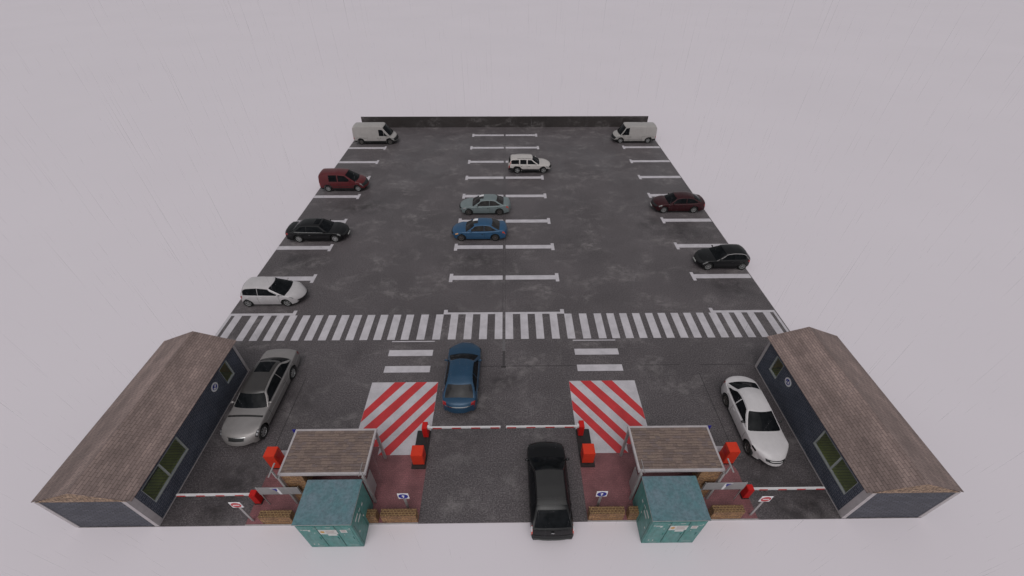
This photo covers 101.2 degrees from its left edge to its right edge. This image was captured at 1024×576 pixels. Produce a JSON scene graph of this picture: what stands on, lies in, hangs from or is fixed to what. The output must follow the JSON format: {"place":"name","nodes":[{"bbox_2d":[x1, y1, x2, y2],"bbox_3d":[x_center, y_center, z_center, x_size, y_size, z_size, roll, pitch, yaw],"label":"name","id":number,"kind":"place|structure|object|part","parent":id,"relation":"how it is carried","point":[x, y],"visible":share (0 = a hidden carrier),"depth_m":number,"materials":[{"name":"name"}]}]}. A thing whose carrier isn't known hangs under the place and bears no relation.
{"place":"outdoors","nodes":[
{"label":"outdoors","id":0,"kind":"place"},
{"bbox_2d":[245,447,426,524],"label":"paved island","id":1,"kind":"structure","parent":0,"point":[393,475],"depth_m":19.85,"materials":[{"name":"brick"}]},
{"bbox_2d":[176,490,263,504],"bbox_3d":[-13.178,9.461,19.013,3.570,0.840,0.320,0,41,-1],"label":"barrier","id":2,"kind":"object","parent":1,"relation":"on","point":[256,497],"visible":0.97,"depth_m":18.77,"materials":[{"name":"red metal"}]},
{"bbox_2d":[228,502,254,520],"bbox_3d":[-11.472,9.581,18.000,0.480,1.980,0.074,0,41,-1],"label":"road sign","id":3,"kind":"object","parent":1,"relation":"on","point":[239,505],"visible":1,"depth_m":17.64,"materials":[{"name":"metal"}]},
{"bbox_2d":[263,447,284,468],"bbox_3d":[-11.423,8.178,20.271,0.560,1.160,0.560,0,41,-1],"label":"ticket machine","id":4,"kind":"object","parent":1,"relation":"on","point":[272,455],"visible":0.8,"depth_m":20.01,"materials":[{"name":"red metal"}]},
{"bbox_2d":[258,510,294,523],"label":"brick wall","id":5,"kind":"structure","parent":1,"relation":"on","point":[275,516],"depth_m":18.26,"materials":[{"name":"brown brick"}]},
{"bbox_2d":[255,487,302,504],"bbox_3d":[-10.121,9.216,18.615,1.840,1.740,0.076,0,41,-1],"label":"notice board","id":6,"kind":"object","parent":1,"relation":"on","point":[278,490],"visible":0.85,"depth_m":18.20,"materials":[{"name":"metal"}]},
{"bbox_2d":[268,428,386,503],"bbox_3d":[-7.996,8.001,18.918,3.710,3.200,2.495,0,41,-1],"label":"shelter","id":7,"kind":"object","parent":1,"relation":"on","point":[310,454],"visible":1,"depth_m":18.30,"materials":[{"name":"wood"}]},
{"bbox_2d":[366,509,379,522],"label":"brick wall","id":8,"kind":"structure","parent":1,"relation":"on","point":[372,515],"depth_m":18.33,"materials":[{"name":"brown brick"}]},
{"bbox_2d":[380,508,418,522],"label":"brick wall","id":9,"kind":"structure","parent":1,"relation":"on","point":[397,515],"depth_m":18.30,"materials":[{"name":"brown brick"}]},
{"bbox_2d":[397,493,409,508],"bbox_3d":[-4.678,9.387,18.489,0.480,1.660,0.074,0,41,-1],"label":"road sign","id":10,"kind":"object","parent":1,"relation":"on","point":[404,496],"visible":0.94,"depth_m":18.14,"materials":[{"name":"metal"}]},
{"bbox_2d":[411,430,430,468],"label":"plinth","id":11,"kind":"structure","parent":1,"relation":"on","point":[422,440],"depth_m":21.37,"materials":[{"name":"grey concrete"}]},
{"bbox_2d":[410,445,425,464],"bbox_3d":[-4.542,8.115,20.426,0.566,0.900,0.540,0,41,-1],"label":"ticket machine","id":12,"kind":"object","parent":11,"relation":"on","point":[418,455],"visible":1,"depth_m":20.21,"materials":[{"name":"red metal"}]},
{"bbox_2d":[422,422,500,436],"bbox_3d":[-2.561,7.228,21.514,3.960,0.840,0.400,0,41,-1],"label":"barrier","id":13,"kind":"object","parent":11,"relation":"on","point":[426,427],"visible":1,"depth_m":21.20,"materials":[{"name":"white metal"}]},
{"bbox_2d":[0,0,1023,575],"bbox_3d":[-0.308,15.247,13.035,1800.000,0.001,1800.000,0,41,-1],"label":"ground","id":14,"kind":"structure","parent":0,"point":[850,172],"depth_m":42.54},
{"bbox_2d":[245,523,417,525],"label":"kerb","id":15,"kind":"structure","parent":14,"relation":"on","point":[291,524],"depth_m":18.55,"materials":[{"name":"concrete"}]},
{"bbox_2d":[291,479,372,546],"bbox_3d":[-7.417,9.547,17.771,2.306,2.475,1.781,0,41,-1],"label":"storage container","id":16,"kind":"object","parent":14,"relation":"on","point":[330,513],"visible":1,"depth_m":17.06,"materials":[{"name":"metal"}]},
{"bbox_2d":[297,526,328,546],"bbox_3d":[-8.090,10.154,17.141,0.680,2.140,0.039,0,41,-1],"label":"door","id":17,"kind":"structure","parent":16,"relation":"in","point":[314,537],"depth_m":17.10,"materials":[{"name":"teal metal"}]},
{"bbox_2d":[315,526,346,545],"bbox_3d":[-7.365,10.149,17.148,0.710,2.140,0.039,0,41,-1],"label":"door","id":18,"kind":"structure","parent":16,"relation":"in","point":[331,540],"depth_m":17.27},
{"bbox_2d":[334,526,360,545],"bbox_3d":[-6.685,10.145,17.155,0.590,2.140,0.039,0,41,-1],"label":"door","id":19,"kind":"structure","parent":16,"relation":"in","point":[349,538],"depth_m":17.15,"materials":[{"name":"teal metal"}]},
{"bbox_2d":[78,127,921,527],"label":"parking lot","id":20,"kind":"structure","parent":14,"relation":"on","point":[610,235],"depth_m":29.01,"materials":[{"name":"grey asphalt"}]},
{"bbox_2d":[31,331,249,526],"bbox_3d":[-17.279,6.434,20.692,3.980,3.370,8.640,0,41,-1],"label":"gatehouse","id":21,"kind":"object","parent":20,"relation":"on","point":[133,457],"visible":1,"depth_m":19.23,"materials":[{"name":"brown wood"}]},
{"bbox_2d":[141,437,188,501],"bbox_3d":[-15.546,8.105,18.896,0.090,1.130,2.460,0,41,-1],"label":"window","id":22,"kind":"structure","parent":21,"relation":"in","point":[170,475],"depth_m":19.01,"materials":[{"name":"glass"}]},
{"bbox_2d":[211,382,217,391],"bbox_3d":[-15.563,5.183,22.029,0.032,0.500,0.500,0,41,-1],"label":"wall sign","id":23,"kind":"object","parent":21,"relation":"attached to","point":[214,387],"visible":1,"depth_m":22.00,"materials":[{"name":"metal"}]},
{"bbox_2d":[219,360,234,383],"bbox_3d":[-15.608,4.595,23.000,0.090,1.130,0.700,0,41,-1],"label":"window","id":24,"kind":"structure","parent":21,"relation":"in","point":[226,363],"depth_m":23.21,"materials":[{"name":"white plastic"}]},
{"bbox_2d":[221,349,299,445],"bbox_3d":[-13.656,5.599,22.940,2.189,1.627,6.050,0,41,0],"label":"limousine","id":25,"kind":"object","parent":20,"relation":"on","point":[259,398],"visible":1,"depth_m":22.08,"materials":[{"name":"silver paint"}]},
{"bbox_2d":[267,374,280,400],"bbox_3d":[-12.874,5.355,22.551,0.242,0.455,1.520,0,41,0],"label":"side window","id":26,"kind":"structure","parent":25,"relation":"in","point":[275,380],"depth_m":22.64,"materials":[{"name":"black glass"}]},
{"bbox_2d":[260,357,289,361],"bbox_3d":[-13.650,4.075,24.041,1.633,0.449,0.711,0,41,0],"label":"rear window","id":27,"kind":"structure","parent":25,"relation":"in","point":[280,359],"depth_m":24.04,"materials":[{"name":"black glass"}]},
{"bbox_2d":[275,361,289,377],"bbox_3d":[-12.869,4.427,23.626,0.237,0.429,1.240,0,41,0],"label":"side window","id":28,"kind":"structure","parent":25,"relation":"in","point":[281,369],"depth_m":23.45,"materials":[{"name":"black glass"}]},
{"bbox_2d":[240,276,307,306],"bbox_3d":[-16.609,0.133,29.340,4.357,1.607,2.053,0,41,-1],"label":"hatchback","id":29,"kind":"object","parent":20,"relation":"on","point":[266,290],"visible":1,"depth_m":28.81,"materials":[{"name":"paint"}]},
{"bbox_3d":[-17.788,0.279,28.488,0.980,0.459,0.212,0,41,-1],"label":"side window","id":30,"kind":"part","parent":29,"relation":"part of","materials":[{"name":"black glass"}]},
{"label":"side window","id":31,"kind":"part","parent":29,"relation":"part of","materials":[{"name":"black glass"}]},
{"bbox_2d":[285,218,349,241],"bbox_3d":[-16.342,-4.976,35.370,5.142,1.536,2.121,0,41,-1],"label":"sedan","id":32,"kind":"object","parent":20,"relation":"on","point":[312,229],"visible":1,"depth_m":34.82,"materials":[{"name":"black paint"}]},
{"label":"rear window","id":33,"kind":"part","parent":32,"relation":"part of","materials":[{"name":"grey glass"}]},
{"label":"side window","id":34,"kind":"part","parent":32,"relation":"part of","materials":[{"name":"black glass"}]},
{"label":"side window","id":35,"kind":"part","parent":32,"relation":"part of","materials":[{"name":"black glass"}]},
{"bbox_2d":[318,168,368,191],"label":"car","id":36,"kind":"object","parent":20,"relation":"on","point":[330,179],"visible":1,"depth_m":41.40,"materials":[{"name":"red paint"}]},
{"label":"side window","id":37,"kind":"part","parent":36,"relation":"part of","materials":[{"name":"black glass"}]},
{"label":"side window","id":38,"kind":"part","parent":36,"relation":"part of","materials":[{"name":"black glass"}]},
{"bbox_2d":[352,122,398,144],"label":"cargo van","id":39,"kind":"object","parent":20,"relation":"on","point":[373,132],"visible":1,"depth_m":50.40,"materials":[{"name":"paint"}]},
{"bbox_2d":[442,342,481,412],"bbox_3d":[-2.809,4.773,23.910,2.151,1.656,5.020,0,41,0],"label":"sedan","id":40,"kind":"object","parent":20,"relation":"on","point":[460,393],"visible":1,"depth_m":22.74,"materials":[{"name":"blue paint"}]},
{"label":"side window","id":41,"kind":"part","parent":40,"relation":"part of","materials":[{"name":"black glass"}]},
{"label":"rear window","id":42,"kind":"part","parent":40,"relation":"part of","materials":[{"name":"grey glass"}]},
{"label":"side window","id":43,"kind":"part","parent":40,"relation":"part of","materials":[{"name":"black glass"}]},
{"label":"side window","id":44,"kind":"part","parent":40,"relation":"part of","materials":[{"name":"black glass"}]},
{"bbox_2d":[451,218,507,240],"bbox_3d":[-2.754,-5.053,35.536,4.750,1.478,2.046,0,41,-1],"label":"sedan","id":45,"kind":"object","parent":20,"relation":"on","point":[486,228],"visible":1,"depth_m":34.99,"materials":[{"name":"blue paint"}]},
{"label":"side window","id":46,"kind":"part","parent":45,"relation":"part of","materials":[{"name":"grey glass"}]},
{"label":"side window","id":47,"kind":"part","parent":45,"relation":"part of","materials":[{"name":"grey glass"}]},
{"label":"rear window","id":48,"kind":"part","parent":45,"relation":"part of","materials":[{"name":"black glass"}]},
{"bbox_2d":[459,194,510,214],"bbox_3d":[-2.482,-7.772,38.716,4.750,1.478,2.046,0,41,-1],"label":"sedan","id":49,"kind":"object","parent":20,"relation":"on","point":[488,203],"visible":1,"depth_m":38.17,"materials":[{"name":"paint"}]},
{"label":"side window","id":50,"kind":"part","parent":49,"relation":"part of","materials":[{"name":"black glass"}]},
{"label":"side window","id":51,"kind":"part","parent":49,"relation":"part of","materials":[{"name":"black glass"}]},
{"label":"rear window","id":52,"kind":"part","parent":49,"relation":"part of","materials":[{"name":"black glass"}]},
{"bbox_2d":[254,128,728,447],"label":"pavement joints","id":53,"kind":"object","parent":20,"relation":"on","point":[505,270],"visible":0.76,"depth_m":25.40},
{"bbox_2d":[215,312,788,340],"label":"crosswalk","id":54,"kind":"structure","parent":20,"relation":"on","point":[498,326],"depth_m":27.78,"materials":[{"name":"paint"}]},
{"bbox_2d":[229,134,774,315],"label":"bay markings","id":55,"kind":"object","parent":20,"relation":"on","point":[311,279],"visible":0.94,"depth_m":34.77,"materials":[{"name":"paint"}]},
{"bbox_2d":[282,340,722,455],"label":"lane markings","id":56,"kind":"object","parent":20,"relation":"on","point":[594,367],"visible":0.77,"depth_m":25.38,"materials":[{"name":"paint"}]},
{"bbox_2d":[359,380,646,454],"bbox_3d":[-0.455,6.867,22.737,15.220,0.003,4.440,0,41,-1],"label":"hatched marking","id":57,"kind":"object","parent":20,"relation":"on","point":[601,445],"visible":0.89,"depth_m":22.94,"materials":[{"name":"paint"}]},
{"bbox_2d":[361,381,644,454],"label":"hatched marking stripes","id":58,"kind":"object","parent":57,"relation":"on","point":[598,392],"visible":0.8,"depth_m":22.89,"materials":[{"name":"red paint"}]},
{"bbox_2d":[502,339,504,350],"bbox_3d":[-0.517,3.601,26.555,0.170,0.005,0.970,0,41,-1],"label":"asphalt patch","id":59,"kind":"object","parent":20,"relation":"on","point":[503,344],"visible":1,"depth_m":26.55,"materials":[{"name":"grey asphalt"}]},
{"bbox_2d":[502,351,504,365],"bbox_3d":[-0.505,4.298,25.740,0.150,0.005,1.165,0,41,-1],"label":"asphalt patch","id":60,"kind":"object","parent":20,"relation":"on","point":[503,362],"visible":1,"depth_m":25.66,"materials":[{"name":"grey asphalt"}]},
{"bbox_2d":[508,154,551,172],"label":"suv","id":61,"kind":"object","parent":20,"relation":"on","point":[517,163],"visible":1,"depth_m":44.73,"materials":[{"name":"beige paint"}]},
{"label":"side window","id":62,"kind":"part","parent":61,"relation":"part of","materials":[{"name":"black glass"}]},
{"bbox_2d":[525,442,574,540],"bbox_3d":[1.663,8.883,19.095,2.096,1.683,4.453,-1,41,-1],"label":"suv","id":63,"kind":"object","parent":20,"relation":"on","point":[550,508],"visible":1,"depth_m":18.07,"materials":[{"name":"paint"}]},
{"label":"side window","id":64,"kind":"part","parent":63,"relation":"part of","materials":[{"name":"black glass"}]},
{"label":"side window","id":65,"kind":"part","parent":63,"relation":"part of","materials":[{"name":"black glass"}]},
{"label":"side window","id":66,"kind":"part","parent":63,"relation":"part of","materials":[{"name":"black glass"}]},
{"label":"rear window","id":67,"kind":"part","parent":63,"relation":"part of","materials":[{"name":"black glass"}]},
{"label":"side window","id":68,"kind":"part","parent":63,"relation":"part of","materials":[{"name":"black glass"}]},
{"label":"side window","id":69,"kind":"part","parent":63,"relation":"part of","materials":[{"name":"black glass"}]},
{"bbox_2d":[611,122,656,142],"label":"cargo van","id":70,"kind":"object","parent":20,"relation":"on","point":[646,132],"visible":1,"depth_m":50.89,"materials":[{"name":"paint"}]},
{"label":"side window","id":71,"kind":"part","parent":70,"relation":"part of","materials":[{"name":"black glass"}]},
{"bbox_2d":[650,191,704,212],"bbox_3d":[15.410,-8.065,39.078,4.887,1.508,2.082,0,41,-1],"label":"sedan","id":72,"kind":"object","parent":20,"relation":"on","point":[684,201],"visible":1,"depth_m":38.53,"materials":[{"name":"paint"}]},
{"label":"side window","id":73,"kind":"part","parent":72,"relation":"part of","materials":[{"name":"black glass"}]},
{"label":"side window","id":74,"kind":"part","parent":72,"relation":"part of","materials":[{"name":"black glass"}]},
{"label":"rear window","id":75,"kind":"part","parent":72,"relation":"part of","materials":[{"name":"grey glass"}]},
{"bbox_2d":[693,244,749,269],"bbox_3d":[16.260,-2.498,32.587,4.124,1.487,2.055,0,41,-1],"label":"hatchback","id":76,"kind":"object","parent":20,"relation":"on","point":[729,256],"visible":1,"depth_m":32.08,"materials":[{"name":"black paint"}]},
{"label":"side window","id":77,"kind":"part","parent":76,"relation":"part of","materials":[{"name":"black glass"}]},
{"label":"side window","id":78,"kind":"part","parent":76,"relation":"part of","materials":[{"name":"black glass"}]},
{"bbox_2d":[721,376,788,465],"bbox_3d":[12.613,6.645,21.849,2.086,1.538,5.100,0,41,0],"label":"sedan","id":79,"kind":"object","parent":20,"relation":"on","point":[745,401],"visible":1,"depth_m":21.22,"materials":[{"name":"white paint"}]},
{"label":"side window","id":80,"kind":"part","parent":79,"relation":"part of","materials":[{"name":"black glass"}]},
{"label":"side window","id":81,"kind":"part","parent":79,"relation":"part of","materials":[{"name":"black glass"}]},
{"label":"rear window","id":82,"kind":"part","parent":79,"relation":"part of","materials":[{"name":"black glass"}]},
{"bbox_2d":[755,327,963,517],"bbox_3d":[16.399,6.223,21.019,3.980,3.370,8.640,0,41,-1],"label":"gatehouse","id":83,"kind":"object","parent":20,"relation":"on","point":[868,453],"visible":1,"depth_m":19.55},
{"bbox_2d":[769,356,783,378],"bbox_3d":[14.660,4.405,23.294,0.090,1.130,0.700,0,41,-1],"label":"window","id":84,"kind":"structure","parent":83,"relation":"in","point":[777,357],"depth_m":23.52,"materials":[{"name":"white plastic"}]},
{"bbox_2d":[785,377,790,386],"bbox_3d":[14.643,4.993,22.322,0.032,0.500,0.500,0,41,-1],"label":"wall sign","id":85,"kind":"object","parent":83,"relation":"attached to","point":[787,381],"visible":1,"depth_m":22.32,"materials":[{"name":"metal"}]},
{"bbox_2d":[813,431,856,494],"bbox_3d":[14.722,7.915,19.190,0.090,1.130,2.460,0,41,-1],"label":"window","id":86,"kind":"structure","parent":83,"relation":"in","point":[830,468],"depth_m":19.33,"materials":[{"name":"glass"}]},
{"bbox_2d":[361,116,647,127],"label":"retaining wall","id":87,"kind":"structure","parent":14,"relation":"on","point":[523,121],"depth_m":55.16,"materials":[{"name":"grey concrete"}]},
{"bbox_2d":[632,476,710,542],"bbox_3d":[6.636,9.459,17.908,2.306,2.475,1.781,0,41,-1],"label":"storage container","id":88,"kind":"object","parent":14,"relation":"on","point":[672,509],"visible":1,"depth_m":17.19,"materials":[{"name":"metal"}]},
{"bbox_2d":[644,522,671,541],"bbox_3d":[5.969,10.065,17.278,0.680,2.140,0.039,0,41,-1],"label":"door","id":89,"kind":"structure","parent":88,"relation":"in","point":[656,533],"depth_m":17.19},
{"bbox_2d":[661,522,689,541],"bbox_3d":[6.694,10.061,17.285,0.710,2.140,0.039,0,41,-1],"label":"door","id":90,"kind":"structure","parent":88,"relation":"in","point":[670,536],"depth_m":17.42,"materials":[{"name":"teal metal"}]},
{"bbox_2d":[678,522,705,541],"bbox_3d":[7.374,10.056,17.292,0.590,2.140,0.039,0,41,-1],"label":"door","id":91,"kind":"structure","parent":88,"relation":"in","point":[689,534],"depth_m":17.30,"materials":[{"name":"teal metal"}]},
{"bbox_2d":[588,519,757,521],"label":"kerb","id":92,"kind":"structure","parent":14,"relation":"on","point":[636,520],"depth_m":18.70,"materials":[{"name":"concrete"}]},
{"bbox_2d":[580,444,757,520],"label":"paved island","id":93,"kind":"structure","parent":0,"point":[611,473],"depth_m":19.97,"materials":[{"name":"brick"}]},
{"bbox_2d":[576,429,594,466],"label":"plinth","id":94,"kind":"structure","parent":93,"relation":"on","point":[585,438],"depth_m":21.47,"materials":[{"name":"grey concrete"}]},
{"bbox_2d":[506,420,584,435],"bbox_3d":[1.679,7.202,21.555,3.960,0.840,0.400,0,41,-1],"label":"barrier","id":95,"kind":"object","parent":94,"relation":"on","point":[580,425],"visible":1,"depth_m":21.25,"materials":[{"name":"white metal"}]},
{"bbox_2d":[580,444,594,462],"bbox_3d":[3.692,8.063,20.506,0.566,0.900,0.540,0,41,-1],"label":"ticket machine","id":96,"kind":"object","parent":94,"relation":"on","point":[587,452],"visible":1,"depth_m":20.26,"materials":[{"name":"red metal"}]},
{"bbox_2d":[596,491,607,505],"bbox_3d":[3.881,9.333,18.572,0.480,1.660,0.074,0,41,-1],"label":"road sign","id":97,"kind":"object","parent":93,"relation":"on","point":[599,494],"visible":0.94,"depth_m":18.18,"materials":[{"name":"metal"}]},
{"bbox_2d":[587,506,624,519],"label":"brick wall","id":98,"kind":"structure","parent":93,"relation":"on","point":[605,512],"depth_m":18.40,"materials":[{"name":"brown brick"}]},
{"bbox_2d":[626,506,638,519],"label":"brick wall","id":99,"kind":"structure","parent":93,"relation":"on","point":[632,512],"depth_m":18.44,"materials":[{"name":"brown brick"}]},
{"bbox_2d":[619,425,733,499],"bbox_3d":[7.173,7.905,19.065,3.710,3.200,2.495,0,41,-1],"label":"shelter","id":100,"kind":"object","parent":93,"relation":"on","point":[692,449],"visible":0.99,"depth_m":18.45,"materials":[{"name":"wood"}]},
{"bbox_2d":[701,482,747,498],"bbox_3d":[9.318,9.094,18.803,1.840,1.740,0.076,0,41,-1],"label":"notice board","id":101,"kind":"object","parent":93,"relation":"on","point":[726,485],"visible":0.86,"depth_m":18.41,"materials":[{"name":"metal"}]},
{"bbox_2d":[708,505,744,518],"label":"brick wall","id":102,"kind":"structure","parent":93,"relation":"on","point":[725,511],"depth_m":18.46,"materials":[{"name":"brown brick"}]},
{"bbox_2d":[719,442,740,464],"bbox_3d":[10.575,8.040,20.485,0.560,1.160,0.560,0,41,-1],"label":"ticket machine","id":103,"kind":"object","parent":93,"relation":"on","point":[731,451],"visible":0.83,"depth_m":20.24,"materials":[{"name":"red metal"}]},
{"bbox_2d":[749,496,773,514],"bbox_3d":[10.686,9.442,18.215,0.480,1.980,0.074,0,41,-1],"label":"road sign","id":104,"kind":"object","parent":93,"relation":"on","point":[762,499],"visible":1,"depth_m":17.78,"materials":[{"name":"metal"}]},
{"bbox_2d":[739,484,824,498],"bbox_3d":[12.370,9.301,19.261,3.570,0.840,0.320,0,41,-1],"label":"barrier","id":105,"kind":"object","parent":93,"relation":"on","point":[747,491],"visible":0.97,"depth_m":19.02,"materials":[{"name":"red metal"}]}
]}

